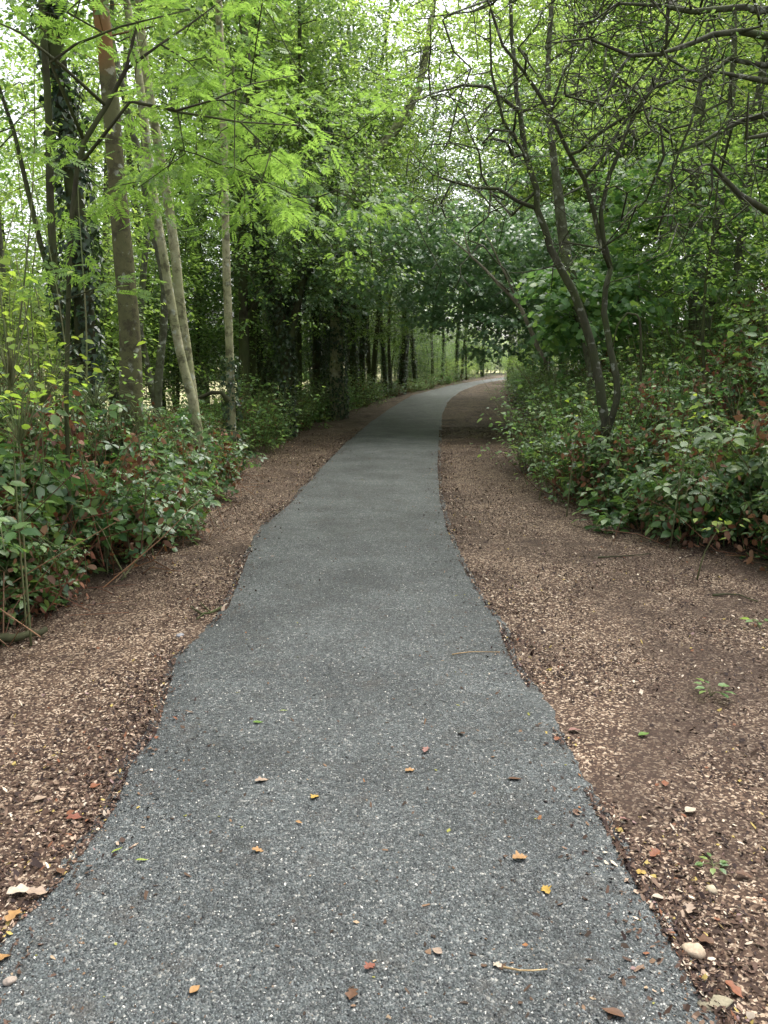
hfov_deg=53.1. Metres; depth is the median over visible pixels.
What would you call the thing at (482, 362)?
woodland tree
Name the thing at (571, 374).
leafy bush
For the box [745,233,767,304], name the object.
woodland tree
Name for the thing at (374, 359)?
woodland tree
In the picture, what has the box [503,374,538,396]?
leafy bush
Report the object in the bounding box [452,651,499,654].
twig
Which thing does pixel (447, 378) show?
leafy bush
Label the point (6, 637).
log
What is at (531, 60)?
woodland tree
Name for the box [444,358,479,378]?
woodland tree
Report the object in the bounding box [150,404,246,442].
bramble bush
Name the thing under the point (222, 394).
dead branch
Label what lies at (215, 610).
twig
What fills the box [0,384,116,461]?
bramble bush
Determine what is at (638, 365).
leafy bush
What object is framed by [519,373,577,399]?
leafy bush
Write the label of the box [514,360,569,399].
leafy bush
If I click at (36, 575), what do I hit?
bramble bush
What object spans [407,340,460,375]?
woodland tree
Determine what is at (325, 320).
woodland tree
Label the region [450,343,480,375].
woodland tree
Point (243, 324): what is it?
leafy tree
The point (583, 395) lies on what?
leafy shoot
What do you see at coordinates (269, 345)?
woodland tree
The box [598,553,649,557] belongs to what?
twig
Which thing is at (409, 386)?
bramble bush
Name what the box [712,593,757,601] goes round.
twig
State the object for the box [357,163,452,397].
woodland tree
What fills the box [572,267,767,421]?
leafy bush
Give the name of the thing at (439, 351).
woodland tree
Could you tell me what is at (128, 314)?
smooth barked tree
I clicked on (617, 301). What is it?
woodland tree
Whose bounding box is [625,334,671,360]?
bramble bush
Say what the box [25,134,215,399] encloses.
woodland tree
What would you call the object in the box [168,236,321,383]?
woodland tree
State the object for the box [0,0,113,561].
coppice shrub
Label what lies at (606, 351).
bramble bush
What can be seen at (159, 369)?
pale slender tree
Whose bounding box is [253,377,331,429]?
leafy bush
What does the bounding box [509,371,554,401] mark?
leafy bush
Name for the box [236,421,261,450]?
bramble bush
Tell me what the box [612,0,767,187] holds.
woodland tree
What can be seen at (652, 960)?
path litter
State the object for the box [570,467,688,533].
leafy bush
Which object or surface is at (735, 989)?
fallen leaf
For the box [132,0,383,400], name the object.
woodland tree
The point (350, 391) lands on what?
leafy bush
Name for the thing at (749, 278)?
woodland tree
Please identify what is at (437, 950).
fallen leaf
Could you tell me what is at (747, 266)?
woodland tree
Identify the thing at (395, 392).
bramble bush
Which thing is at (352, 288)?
sycamore tree
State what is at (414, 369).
woodland tree
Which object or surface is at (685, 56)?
woodland tree
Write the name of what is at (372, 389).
leafy bush
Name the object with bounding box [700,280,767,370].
bramble bush
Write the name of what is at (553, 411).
leafy bush
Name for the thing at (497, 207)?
woodland tree
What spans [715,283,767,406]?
leafy bush
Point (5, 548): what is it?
bramble bush
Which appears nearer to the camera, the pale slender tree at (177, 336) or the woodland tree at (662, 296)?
the pale slender tree at (177, 336)
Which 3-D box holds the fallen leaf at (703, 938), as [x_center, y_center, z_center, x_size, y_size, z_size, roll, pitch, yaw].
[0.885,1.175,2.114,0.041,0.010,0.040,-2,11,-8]
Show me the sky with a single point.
(15, 118)
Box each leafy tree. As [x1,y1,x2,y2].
[0,44,174,395]
[143,60,424,418]
[262,0,487,373]
[277,201,451,397]
[380,0,652,267]
[563,0,767,342]
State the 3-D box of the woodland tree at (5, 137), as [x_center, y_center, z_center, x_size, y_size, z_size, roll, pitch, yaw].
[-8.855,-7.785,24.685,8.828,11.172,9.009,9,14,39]
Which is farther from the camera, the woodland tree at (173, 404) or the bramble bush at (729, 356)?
the woodland tree at (173, 404)
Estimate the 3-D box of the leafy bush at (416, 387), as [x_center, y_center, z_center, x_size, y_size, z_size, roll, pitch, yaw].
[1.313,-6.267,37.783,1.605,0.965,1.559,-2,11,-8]
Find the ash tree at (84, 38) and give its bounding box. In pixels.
[0,0,428,586]
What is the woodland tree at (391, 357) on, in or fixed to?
on the ground at (610, 746)
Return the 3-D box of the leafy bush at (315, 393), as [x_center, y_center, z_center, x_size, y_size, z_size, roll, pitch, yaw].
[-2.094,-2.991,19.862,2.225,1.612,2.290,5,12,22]
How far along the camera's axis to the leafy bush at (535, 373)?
28.91 m
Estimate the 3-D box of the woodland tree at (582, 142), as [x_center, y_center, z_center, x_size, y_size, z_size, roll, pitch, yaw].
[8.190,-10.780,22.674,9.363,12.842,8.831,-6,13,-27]
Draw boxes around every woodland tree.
[0,0,138,322]
[0,0,232,416]
[0,3,322,413]
[0,81,42,321]
[0,83,230,405]
[0,95,137,377]
[0,170,112,416]
[0,182,221,416]
[0,231,115,398]
[0,291,118,423]
[12,180,237,406]
[13,254,186,422]
[13,336,118,421]
[17,2,357,403]
[21,0,388,391]
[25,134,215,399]
[83,0,440,397]
[88,193,273,413]
[98,166,219,353]
[101,308,182,412]
[104,234,237,405]
[112,158,321,392]
[117,0,378,398]
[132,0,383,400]
[142,266,267,405]
[148,77,291,394]
[156,0,412,412]
[164,0,384,401]
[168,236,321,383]
[168,305,234,397]
[206,0,418,389]
[215,289,310,379]
[234,306,354,389]
[242,0,454,396]
[260,0,406,396]
[265,77,435,382]
[301,301,358,381]
[301,305,347,374]
[302,281,374,384]
[314,15,463,399]
[315,17,483,390]
[327,46,432,384]
[340,45,508,394]
[343,296,397,380]
[343,306,402,368]
[345,311,419,378]
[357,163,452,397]
[370,311,434,369]
[372,129,458,394]
[373,118,458,387]
[376,43,487,394]
[378,329,446,382]
[379,317,442,375]
[383,116,471,390]
[407,330,463,375]
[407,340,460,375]
[410,354,466,376]
[413,328,444,363]
[418,241,476,374]
[419,334,450,372]
[421,180,467,386]
[422,231,484,384]
[423,20,616,373]
[426,267,478,333]
[429,330,462,366]
[430,220,476,380]
[434,343,467,370]
[435,5,616,372]
[436,0,758,376]
[439,0,752,231]
[442,0,763,338]
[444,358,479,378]
[446,211,481,380]
[446,268,478,379]
[447,328,480,368]
[448,344,488,372]
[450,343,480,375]
[452,78,583,367]
[452,146,567,379]
[457,273,495,376]
[460,345,506,374]
[461,324,496,373]
[468,327,505,370]
[469,358,494,374]
[475,346,504,374]
[485,333,506,370]
[491,353,507,372]
[492,287,573,379]
[495,308,540,365]
[499,0,767,336]
[501,300,579,370]
[501,346,539,377]
[503,107,684,309]
[505,345,569,379]
[512,333,554,366]
[522,193,684,359]
[534,0,767,262]
[539,2,722,304]
[550,332,580,370]
[574,234,683,331]
[587,186,767,338]
[589,0,767,318]
[591,0,763,337]
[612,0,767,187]
[615,0,767,336]
[628,220,767,354]
[636,65,767,300]
[644,0,767,198]
[662,234,766,331]
[720,182,767,327]
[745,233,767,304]
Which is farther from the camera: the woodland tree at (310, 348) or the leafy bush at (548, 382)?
the woodland tree at (310, 348)
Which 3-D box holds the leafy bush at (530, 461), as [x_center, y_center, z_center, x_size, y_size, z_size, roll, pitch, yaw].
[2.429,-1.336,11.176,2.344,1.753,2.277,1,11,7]
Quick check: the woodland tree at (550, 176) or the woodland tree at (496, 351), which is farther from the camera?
the woodland tree at (496, 351)
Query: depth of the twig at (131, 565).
5.84 m
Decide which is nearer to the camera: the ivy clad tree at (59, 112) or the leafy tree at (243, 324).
the ivy clad tree at (59, 112)
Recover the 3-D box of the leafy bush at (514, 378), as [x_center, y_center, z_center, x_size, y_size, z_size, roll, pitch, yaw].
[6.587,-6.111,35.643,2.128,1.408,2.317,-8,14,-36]
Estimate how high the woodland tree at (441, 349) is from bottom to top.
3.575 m
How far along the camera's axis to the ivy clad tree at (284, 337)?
15.04 m
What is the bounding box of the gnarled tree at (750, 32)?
[535,0,767,269]
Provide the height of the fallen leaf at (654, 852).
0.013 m
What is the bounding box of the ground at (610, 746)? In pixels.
[0,306,767,1023]
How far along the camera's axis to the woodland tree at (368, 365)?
29.28 m
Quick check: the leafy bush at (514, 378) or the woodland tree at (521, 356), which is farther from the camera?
the woodland tree at (521, 356)
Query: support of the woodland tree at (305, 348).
on the ground at (610, 746)
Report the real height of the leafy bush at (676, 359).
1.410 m
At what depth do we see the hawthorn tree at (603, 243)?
7.50 m
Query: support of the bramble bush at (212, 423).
on the ground at (610, 746)
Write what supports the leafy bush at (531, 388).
on the ground at (610, 746)
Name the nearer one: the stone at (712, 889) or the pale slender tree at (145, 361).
the stone at (712, 889)
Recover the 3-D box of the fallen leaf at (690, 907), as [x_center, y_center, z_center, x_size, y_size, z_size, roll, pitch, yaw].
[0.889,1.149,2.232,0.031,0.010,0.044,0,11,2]
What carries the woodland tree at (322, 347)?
on the ground at (610, 746)
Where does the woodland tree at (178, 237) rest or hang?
on the ground at (610, 746)
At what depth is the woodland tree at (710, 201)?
24.55 m
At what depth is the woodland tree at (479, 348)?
75.23 m
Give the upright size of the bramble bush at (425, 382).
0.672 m
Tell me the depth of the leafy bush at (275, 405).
16.59 m
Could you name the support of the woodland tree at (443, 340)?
on the ground at (610, 746)
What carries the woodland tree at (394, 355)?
on the ground at (610, 746)
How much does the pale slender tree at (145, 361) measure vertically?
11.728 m
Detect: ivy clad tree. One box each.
[0,0,306,458]
[76,0,476,437]
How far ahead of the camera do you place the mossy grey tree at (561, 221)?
11.22 m
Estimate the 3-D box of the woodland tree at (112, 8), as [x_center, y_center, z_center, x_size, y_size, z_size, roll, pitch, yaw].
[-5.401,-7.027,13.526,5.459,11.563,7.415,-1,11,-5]
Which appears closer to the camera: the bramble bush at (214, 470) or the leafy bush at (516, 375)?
the bramble bush at (214, 470)
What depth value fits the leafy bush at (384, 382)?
32.70 m
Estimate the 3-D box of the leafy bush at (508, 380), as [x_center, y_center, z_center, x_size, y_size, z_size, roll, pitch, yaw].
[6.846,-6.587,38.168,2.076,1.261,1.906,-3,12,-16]
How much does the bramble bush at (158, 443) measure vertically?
1.230 m
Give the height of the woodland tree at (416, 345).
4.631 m
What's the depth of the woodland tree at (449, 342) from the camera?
60.72 m
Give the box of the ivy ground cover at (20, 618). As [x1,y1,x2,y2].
[0,373,767,644]
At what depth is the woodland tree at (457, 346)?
56.79 m
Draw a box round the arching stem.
[612,312,642,381]
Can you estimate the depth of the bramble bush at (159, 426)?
9.36 m
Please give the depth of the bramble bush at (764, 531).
5.99 m
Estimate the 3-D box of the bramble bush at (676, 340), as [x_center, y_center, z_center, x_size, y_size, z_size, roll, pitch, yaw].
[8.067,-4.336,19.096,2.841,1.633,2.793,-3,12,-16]
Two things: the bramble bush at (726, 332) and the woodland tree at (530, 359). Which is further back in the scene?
the woodland tree at (530, 359)
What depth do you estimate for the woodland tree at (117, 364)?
14.79 m
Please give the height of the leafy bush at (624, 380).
2.170 m
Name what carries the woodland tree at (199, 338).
on the ground at (610, 746)
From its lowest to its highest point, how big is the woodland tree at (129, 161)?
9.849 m
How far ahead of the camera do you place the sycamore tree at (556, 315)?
11.32 m
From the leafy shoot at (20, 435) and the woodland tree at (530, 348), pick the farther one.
the woodland tree at (530, 348)
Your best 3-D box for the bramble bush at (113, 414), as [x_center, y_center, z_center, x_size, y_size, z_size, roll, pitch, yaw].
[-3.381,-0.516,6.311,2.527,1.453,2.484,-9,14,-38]
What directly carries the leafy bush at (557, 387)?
on the ground at (610, 746)
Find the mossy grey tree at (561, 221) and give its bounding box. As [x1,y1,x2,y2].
[327,0,765,408]
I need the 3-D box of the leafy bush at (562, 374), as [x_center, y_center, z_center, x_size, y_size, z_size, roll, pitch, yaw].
[3.280,-1.482,11.606,2.528,1.874,2.753,-11,16,-44]
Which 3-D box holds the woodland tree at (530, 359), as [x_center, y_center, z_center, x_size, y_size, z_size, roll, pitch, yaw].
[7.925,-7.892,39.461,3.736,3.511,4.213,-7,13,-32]
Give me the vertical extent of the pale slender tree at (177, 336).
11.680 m
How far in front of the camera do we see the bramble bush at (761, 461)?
6.34 m
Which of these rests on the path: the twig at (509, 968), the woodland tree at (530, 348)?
the twig at (509, 968)
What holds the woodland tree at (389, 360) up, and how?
on the ground at (610, 746)
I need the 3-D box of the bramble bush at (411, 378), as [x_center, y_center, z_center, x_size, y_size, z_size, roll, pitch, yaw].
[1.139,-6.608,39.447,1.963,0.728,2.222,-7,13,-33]
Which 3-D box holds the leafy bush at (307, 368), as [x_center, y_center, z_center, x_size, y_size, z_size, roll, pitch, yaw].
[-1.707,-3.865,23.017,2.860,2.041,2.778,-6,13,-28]
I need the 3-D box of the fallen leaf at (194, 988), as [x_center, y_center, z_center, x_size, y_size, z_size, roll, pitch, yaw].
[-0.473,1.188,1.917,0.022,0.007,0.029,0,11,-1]
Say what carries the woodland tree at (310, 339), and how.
on the ground at (610, 746)
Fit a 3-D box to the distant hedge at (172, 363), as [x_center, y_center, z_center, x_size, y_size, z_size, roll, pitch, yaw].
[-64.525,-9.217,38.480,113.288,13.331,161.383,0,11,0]
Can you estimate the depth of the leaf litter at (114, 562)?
6.08 m
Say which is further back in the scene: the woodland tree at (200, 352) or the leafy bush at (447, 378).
the leafy bush at (447, 378)
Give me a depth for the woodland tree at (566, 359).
30.72 m
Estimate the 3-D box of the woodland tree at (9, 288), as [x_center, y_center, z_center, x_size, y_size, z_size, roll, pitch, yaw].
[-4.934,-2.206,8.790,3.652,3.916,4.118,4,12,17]
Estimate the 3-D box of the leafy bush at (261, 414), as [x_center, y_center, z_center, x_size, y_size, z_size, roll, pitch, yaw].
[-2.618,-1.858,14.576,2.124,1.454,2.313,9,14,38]
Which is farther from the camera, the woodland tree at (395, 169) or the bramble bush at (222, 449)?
the woodland tree at (395, 169)
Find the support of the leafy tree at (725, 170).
on the ground at (610, 746)
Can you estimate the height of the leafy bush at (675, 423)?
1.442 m
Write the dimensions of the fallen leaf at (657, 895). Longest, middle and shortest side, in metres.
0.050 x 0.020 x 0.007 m
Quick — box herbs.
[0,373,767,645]
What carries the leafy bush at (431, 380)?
on the ground at (610, 746)
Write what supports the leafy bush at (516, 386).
on the ground at (610, 746)
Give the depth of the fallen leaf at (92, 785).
2.90 m
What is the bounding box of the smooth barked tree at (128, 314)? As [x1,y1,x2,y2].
[0,0,280,474]
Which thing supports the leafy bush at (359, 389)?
on the ground at (610, 746)
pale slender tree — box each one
[110,0,170,428]
[123,0,207,485]
[133,0,208,412]
[134,0,199,445]
[215,0,246,473]
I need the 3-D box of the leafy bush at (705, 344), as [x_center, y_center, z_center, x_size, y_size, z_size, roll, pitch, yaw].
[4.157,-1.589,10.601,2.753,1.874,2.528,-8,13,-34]
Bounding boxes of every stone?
[2,976,16,985]
[681,942,705,959]
[697,995,733,1012]
[706,885,717,893]
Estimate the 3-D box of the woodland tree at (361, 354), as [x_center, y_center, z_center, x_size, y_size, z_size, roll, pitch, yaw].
[-0.236,-9.814,26.412,5.584,12.495,5.697,-4,12,-19]
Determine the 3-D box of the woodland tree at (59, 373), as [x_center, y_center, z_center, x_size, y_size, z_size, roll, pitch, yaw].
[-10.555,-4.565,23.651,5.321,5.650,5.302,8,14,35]
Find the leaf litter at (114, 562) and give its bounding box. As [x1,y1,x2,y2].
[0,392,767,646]
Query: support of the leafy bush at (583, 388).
on the ground at (610, 746)
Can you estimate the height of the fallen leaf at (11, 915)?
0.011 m
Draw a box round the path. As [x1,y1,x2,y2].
[0,377,724,1023]
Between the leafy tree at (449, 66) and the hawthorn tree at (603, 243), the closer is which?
the hawthorn tree at (603, 243)
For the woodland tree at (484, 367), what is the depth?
74.50 m
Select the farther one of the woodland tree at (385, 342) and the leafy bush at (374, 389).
the woodland tree at (385, 342)
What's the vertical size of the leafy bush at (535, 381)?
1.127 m
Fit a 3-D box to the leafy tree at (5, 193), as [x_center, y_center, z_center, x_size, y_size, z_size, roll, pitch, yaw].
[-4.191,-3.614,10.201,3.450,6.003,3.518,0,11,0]
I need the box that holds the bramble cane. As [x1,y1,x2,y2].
[121,493,220,580]
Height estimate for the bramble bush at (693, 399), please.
1.542 m
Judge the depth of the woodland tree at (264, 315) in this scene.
23.55 m
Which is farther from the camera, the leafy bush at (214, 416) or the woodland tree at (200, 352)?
the woodland tree at (200, 352)
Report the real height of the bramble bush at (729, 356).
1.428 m
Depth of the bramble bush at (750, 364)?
8.80 m
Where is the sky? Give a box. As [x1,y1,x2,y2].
[0,0,765,361]
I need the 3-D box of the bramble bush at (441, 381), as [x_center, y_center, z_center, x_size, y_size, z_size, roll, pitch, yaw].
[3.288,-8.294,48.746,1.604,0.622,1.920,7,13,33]
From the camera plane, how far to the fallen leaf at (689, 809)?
2.71 m
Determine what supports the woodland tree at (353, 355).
on the ground at (610, 746)
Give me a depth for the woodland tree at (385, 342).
35.87 m
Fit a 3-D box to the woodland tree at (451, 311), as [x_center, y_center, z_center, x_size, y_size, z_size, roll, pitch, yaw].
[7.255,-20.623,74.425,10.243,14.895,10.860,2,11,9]
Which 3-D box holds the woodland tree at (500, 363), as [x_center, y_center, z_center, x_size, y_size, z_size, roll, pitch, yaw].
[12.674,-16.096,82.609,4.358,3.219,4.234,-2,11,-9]
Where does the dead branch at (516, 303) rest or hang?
attached to the mossy grey tree at (561, 221)
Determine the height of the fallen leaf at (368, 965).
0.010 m
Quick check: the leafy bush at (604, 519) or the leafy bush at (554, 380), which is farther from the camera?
the leafy bush at (554, 380)
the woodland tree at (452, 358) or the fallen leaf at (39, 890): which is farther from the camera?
the woodland tree at (452, 358)
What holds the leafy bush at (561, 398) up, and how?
on the ground at (610, 746)
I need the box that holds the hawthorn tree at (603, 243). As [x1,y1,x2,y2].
[378,0,737,507]
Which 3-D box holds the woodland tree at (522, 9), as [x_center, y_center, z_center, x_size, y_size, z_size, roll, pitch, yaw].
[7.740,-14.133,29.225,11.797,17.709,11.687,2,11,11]
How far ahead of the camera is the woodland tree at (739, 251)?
12.49 m
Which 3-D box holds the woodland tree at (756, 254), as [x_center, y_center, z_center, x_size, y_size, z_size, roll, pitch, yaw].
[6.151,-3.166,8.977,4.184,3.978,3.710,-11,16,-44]
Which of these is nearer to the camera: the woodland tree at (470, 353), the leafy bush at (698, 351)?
the leafy bush at (698, 351)
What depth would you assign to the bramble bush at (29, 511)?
5.19 m
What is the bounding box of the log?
[0,627,47,642]
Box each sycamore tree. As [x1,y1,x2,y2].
[229,96,455,398]
[375,47,609,374]
[509,1,767,364]
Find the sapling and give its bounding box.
[647,107,767,454]
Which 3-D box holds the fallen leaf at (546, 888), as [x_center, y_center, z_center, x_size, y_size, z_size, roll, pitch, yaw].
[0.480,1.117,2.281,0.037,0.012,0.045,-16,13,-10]
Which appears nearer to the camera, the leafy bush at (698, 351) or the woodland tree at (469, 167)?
the leafy bush at (698, 351)
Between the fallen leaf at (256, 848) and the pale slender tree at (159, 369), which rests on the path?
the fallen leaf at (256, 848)
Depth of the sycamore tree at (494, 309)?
16.36 m
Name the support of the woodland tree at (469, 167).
on the ground at (610, 746)
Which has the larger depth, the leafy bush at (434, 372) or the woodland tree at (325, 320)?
the leafy bush at (434, 372)
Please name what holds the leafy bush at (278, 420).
on the ground at (610, 746)
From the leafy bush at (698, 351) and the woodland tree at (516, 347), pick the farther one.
the woodland tree at (516, 347)
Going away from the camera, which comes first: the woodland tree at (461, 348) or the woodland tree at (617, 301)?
the woodland tree at (617, 301)
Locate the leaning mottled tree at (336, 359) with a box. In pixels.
[170,0,605,419]
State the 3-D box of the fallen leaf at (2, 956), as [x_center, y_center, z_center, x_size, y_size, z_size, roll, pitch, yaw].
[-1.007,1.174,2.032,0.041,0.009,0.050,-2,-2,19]
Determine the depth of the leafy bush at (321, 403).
20.68 m
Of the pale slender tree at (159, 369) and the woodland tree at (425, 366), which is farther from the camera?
the woodland tree at (425, 366)
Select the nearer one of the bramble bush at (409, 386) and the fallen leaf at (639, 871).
the fallen leaf at (639, 871)
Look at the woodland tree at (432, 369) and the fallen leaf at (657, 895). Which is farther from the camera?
the woodland tree at (432, 369)
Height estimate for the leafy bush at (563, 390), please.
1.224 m
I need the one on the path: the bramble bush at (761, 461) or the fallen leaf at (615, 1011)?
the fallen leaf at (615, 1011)
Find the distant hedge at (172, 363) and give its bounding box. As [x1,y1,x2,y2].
[0,319,311,382]
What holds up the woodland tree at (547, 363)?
on the ground at (610, 746)
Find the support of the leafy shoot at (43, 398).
on the ground at (610, 746)
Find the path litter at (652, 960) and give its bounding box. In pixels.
[0,450,705,1023]
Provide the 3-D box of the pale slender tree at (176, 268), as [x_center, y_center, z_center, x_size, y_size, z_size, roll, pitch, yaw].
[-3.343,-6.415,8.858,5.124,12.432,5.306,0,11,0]
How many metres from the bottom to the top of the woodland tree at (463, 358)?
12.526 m
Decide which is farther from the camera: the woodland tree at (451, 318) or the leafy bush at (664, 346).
the woodland tree at (451, 318)
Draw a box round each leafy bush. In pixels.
[143,355,330,456]
[167,392,260,453]
[170,376,299,445]
[207,395,300,444]
[251,384,313,433]
[252,385,315,428]
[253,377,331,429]
[269,365,347,422]
[301,386,350,417]
[302,358,375,412]
[309,371,379,411]
[344,366,388,407]
[348,371,386,403]
[357,377,387,400]
[366,379,389,401]
[375,375,397,391]
[407,379,424,392]
[416,366,446,382]
[417,368,445,388]
[417,377,429,389]
[425,369,459,384]
[437,367,463,382]
[471,363,621,472]
[477,388,643,496]
[494,362,538,391]
[495,356,675,487]
[498,356,675,464]
[498,367,726,508]
[501,367,534,393]
[503,369,526,389]
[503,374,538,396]
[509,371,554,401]
[509,374,585,419]
[510,372,556,410]
[511,365,540,394]
[513,362,567,391]
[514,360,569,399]
[515,375,556,399]
[516,365,556,395]
[519,320,758,456]
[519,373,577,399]
[524,360,585,410]
[524,373,626,443]
[526,370,581,414]
[526,378,611,422]
[543,350,611,389]
[546,361,649,424]
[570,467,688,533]
[571,392,767,540]
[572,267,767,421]
[601,338,685,400]
[604,328,744,424]
[628,332,683,373]
[634,328,767,491]
[635,318,762,397]
[651,322,738,370]
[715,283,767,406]
[723,301,767,364]
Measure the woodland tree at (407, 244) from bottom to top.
14.765 m
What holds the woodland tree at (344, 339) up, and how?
on the ground at (610, 746)
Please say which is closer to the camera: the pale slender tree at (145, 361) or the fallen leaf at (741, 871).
the fallen leaf at (741, 871)
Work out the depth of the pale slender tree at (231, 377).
10.48 m
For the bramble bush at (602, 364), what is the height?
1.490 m
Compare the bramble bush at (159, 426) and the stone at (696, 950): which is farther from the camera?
the bramble bush at (159, 426)
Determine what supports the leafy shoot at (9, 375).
on the ground at (610, 746)
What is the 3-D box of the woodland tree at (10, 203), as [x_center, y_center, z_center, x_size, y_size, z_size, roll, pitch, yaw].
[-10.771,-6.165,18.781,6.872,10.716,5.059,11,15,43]
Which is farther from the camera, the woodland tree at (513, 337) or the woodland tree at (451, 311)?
the woodland tree at (451, 311)
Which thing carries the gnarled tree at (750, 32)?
on the ground at (610, 746)
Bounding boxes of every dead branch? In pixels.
[198,390,229,402]
[452,231,546,363]
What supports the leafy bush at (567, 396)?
on the ground at (610, 746)
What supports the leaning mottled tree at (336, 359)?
on the ground at (610, 746)
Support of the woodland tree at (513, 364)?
on the ground at (610, 746)
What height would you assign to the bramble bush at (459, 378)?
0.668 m
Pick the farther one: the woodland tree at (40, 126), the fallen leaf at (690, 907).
the woodland tree at (40, 126)
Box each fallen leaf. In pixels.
[0,954,10,959]
[4,908,21,920]
[6,883,28,893]
[26,886,49,894]
[34,795,45,799]
[56,867,64,873]
[66,812,82,818]
[90,783,100,787]
[189,985,199,992]
[252,846,262,851]
[255,776,267,780]
[345,988,357,999]
[364,961,374,968]
[432,947,441,953]
[493,961,501,966]
[512,850,526,858]
[541,885,551,893]
[602,1007,624,1016]
[636,869,646,873]
[649,847,660,855]
[652,893,666,898]
[684,903,695,912]
[685,806,695,811]
[695,934,713,943]
[725,980,742,997]
[736,868,751,876]
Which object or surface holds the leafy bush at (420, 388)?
on the ground at (610, 746)
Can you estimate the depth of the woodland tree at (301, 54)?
17.29 m
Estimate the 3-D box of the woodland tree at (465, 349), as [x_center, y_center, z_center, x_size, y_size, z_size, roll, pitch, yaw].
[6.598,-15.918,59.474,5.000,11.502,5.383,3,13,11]
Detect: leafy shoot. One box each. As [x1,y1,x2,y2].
[0,258,72,630]
[0,321,145,595]
[0,363,86,645]
[37,341,171,469]
[565,382,593,516]
[670,388,705,547]
[693,517,750,579]
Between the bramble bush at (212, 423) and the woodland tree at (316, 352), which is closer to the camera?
the bramble bush at (212, 423)
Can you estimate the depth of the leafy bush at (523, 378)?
33.01 m
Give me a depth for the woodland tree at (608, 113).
23.81 m
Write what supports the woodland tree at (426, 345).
on the ground at (610, 746)
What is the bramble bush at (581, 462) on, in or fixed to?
on the ground at (610, 746)
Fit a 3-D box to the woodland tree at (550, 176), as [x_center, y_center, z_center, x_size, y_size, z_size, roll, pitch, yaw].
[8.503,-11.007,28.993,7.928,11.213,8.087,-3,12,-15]
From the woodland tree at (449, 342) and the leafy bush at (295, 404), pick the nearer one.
the leafy bush at (295, 404)
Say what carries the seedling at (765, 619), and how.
on the ground at (610, 746)
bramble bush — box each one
[0,361,126,538]
[0,369,158,610]
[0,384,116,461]
[0,443,199,646]
[0,516,134,643]
[1,428,219,587]
[47,397,225,521]
[62,407,185,452]
[86,464,240,556]
[116,426,267,506]
[146,413,263,454]
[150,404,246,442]
[171,431,256,484]
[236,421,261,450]
[377,380,418,395]
[377,385,391,397]
[389,388,401,396]
[392,377,422,386]
[392,378,416,392]
[417,378,431,388]
[436,377,447,384]
[454,374,463,381]
[501,407,724,510]
[575,334,645,368]
[577,343,676,388]
[591,362,765,480]
[600,442,767,559]
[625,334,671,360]
[651,326,744,375]
[652,329,767,429]
[655,393,767,550]
[658,304,726,351]
[663,472,767,572]
[665,310,759,355]
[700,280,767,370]
[700,334,767,442]
[710,315,761,341]
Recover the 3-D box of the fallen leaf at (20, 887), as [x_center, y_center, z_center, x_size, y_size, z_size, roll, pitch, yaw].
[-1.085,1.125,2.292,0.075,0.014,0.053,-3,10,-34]
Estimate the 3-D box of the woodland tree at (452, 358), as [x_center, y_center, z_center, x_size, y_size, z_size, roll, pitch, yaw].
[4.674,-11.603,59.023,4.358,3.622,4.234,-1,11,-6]
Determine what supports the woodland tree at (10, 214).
on the ground at (610, 746)
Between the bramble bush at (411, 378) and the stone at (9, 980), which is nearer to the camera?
the stone at (9, 980)
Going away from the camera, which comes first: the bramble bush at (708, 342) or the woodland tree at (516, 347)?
the bramble bush at (708, 342)
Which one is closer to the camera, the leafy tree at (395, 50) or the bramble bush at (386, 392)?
the leafy tree at (395, 50)
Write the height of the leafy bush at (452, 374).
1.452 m
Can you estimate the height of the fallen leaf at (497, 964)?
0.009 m
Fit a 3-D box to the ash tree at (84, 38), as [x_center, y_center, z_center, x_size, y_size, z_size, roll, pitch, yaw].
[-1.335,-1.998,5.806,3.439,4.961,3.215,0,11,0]
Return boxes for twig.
[114,550,159,582]
[190,602,221,619]
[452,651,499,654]
[503,966,546,970]
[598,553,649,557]
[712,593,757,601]
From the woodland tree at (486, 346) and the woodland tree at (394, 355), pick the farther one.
the woodland tree at (486, 346)
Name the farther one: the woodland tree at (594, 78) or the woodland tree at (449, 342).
the woodland tree at (449, 342)
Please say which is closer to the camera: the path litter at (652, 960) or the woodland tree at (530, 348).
the path litter at (652, 960)
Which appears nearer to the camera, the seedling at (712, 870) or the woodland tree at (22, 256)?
the seedling at (712, 870)
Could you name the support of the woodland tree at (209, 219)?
on the ground at (610, 746)
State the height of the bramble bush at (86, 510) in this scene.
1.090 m
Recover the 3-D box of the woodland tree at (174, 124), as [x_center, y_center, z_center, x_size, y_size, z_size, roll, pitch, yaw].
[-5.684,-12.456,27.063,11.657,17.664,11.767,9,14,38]
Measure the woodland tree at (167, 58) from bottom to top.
17.731 m
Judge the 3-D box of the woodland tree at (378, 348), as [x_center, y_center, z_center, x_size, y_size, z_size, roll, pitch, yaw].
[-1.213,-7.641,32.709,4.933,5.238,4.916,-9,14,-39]
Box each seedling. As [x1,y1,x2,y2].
[693,678,734,697]
[695,852,728,874]
[740,617,767,627]
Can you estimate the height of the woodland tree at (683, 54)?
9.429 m
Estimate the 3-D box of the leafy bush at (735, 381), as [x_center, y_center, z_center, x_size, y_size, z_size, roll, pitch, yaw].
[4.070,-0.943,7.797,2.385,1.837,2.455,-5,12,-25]
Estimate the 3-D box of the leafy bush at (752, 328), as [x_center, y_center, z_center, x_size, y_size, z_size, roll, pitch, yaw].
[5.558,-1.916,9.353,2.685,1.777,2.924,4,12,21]

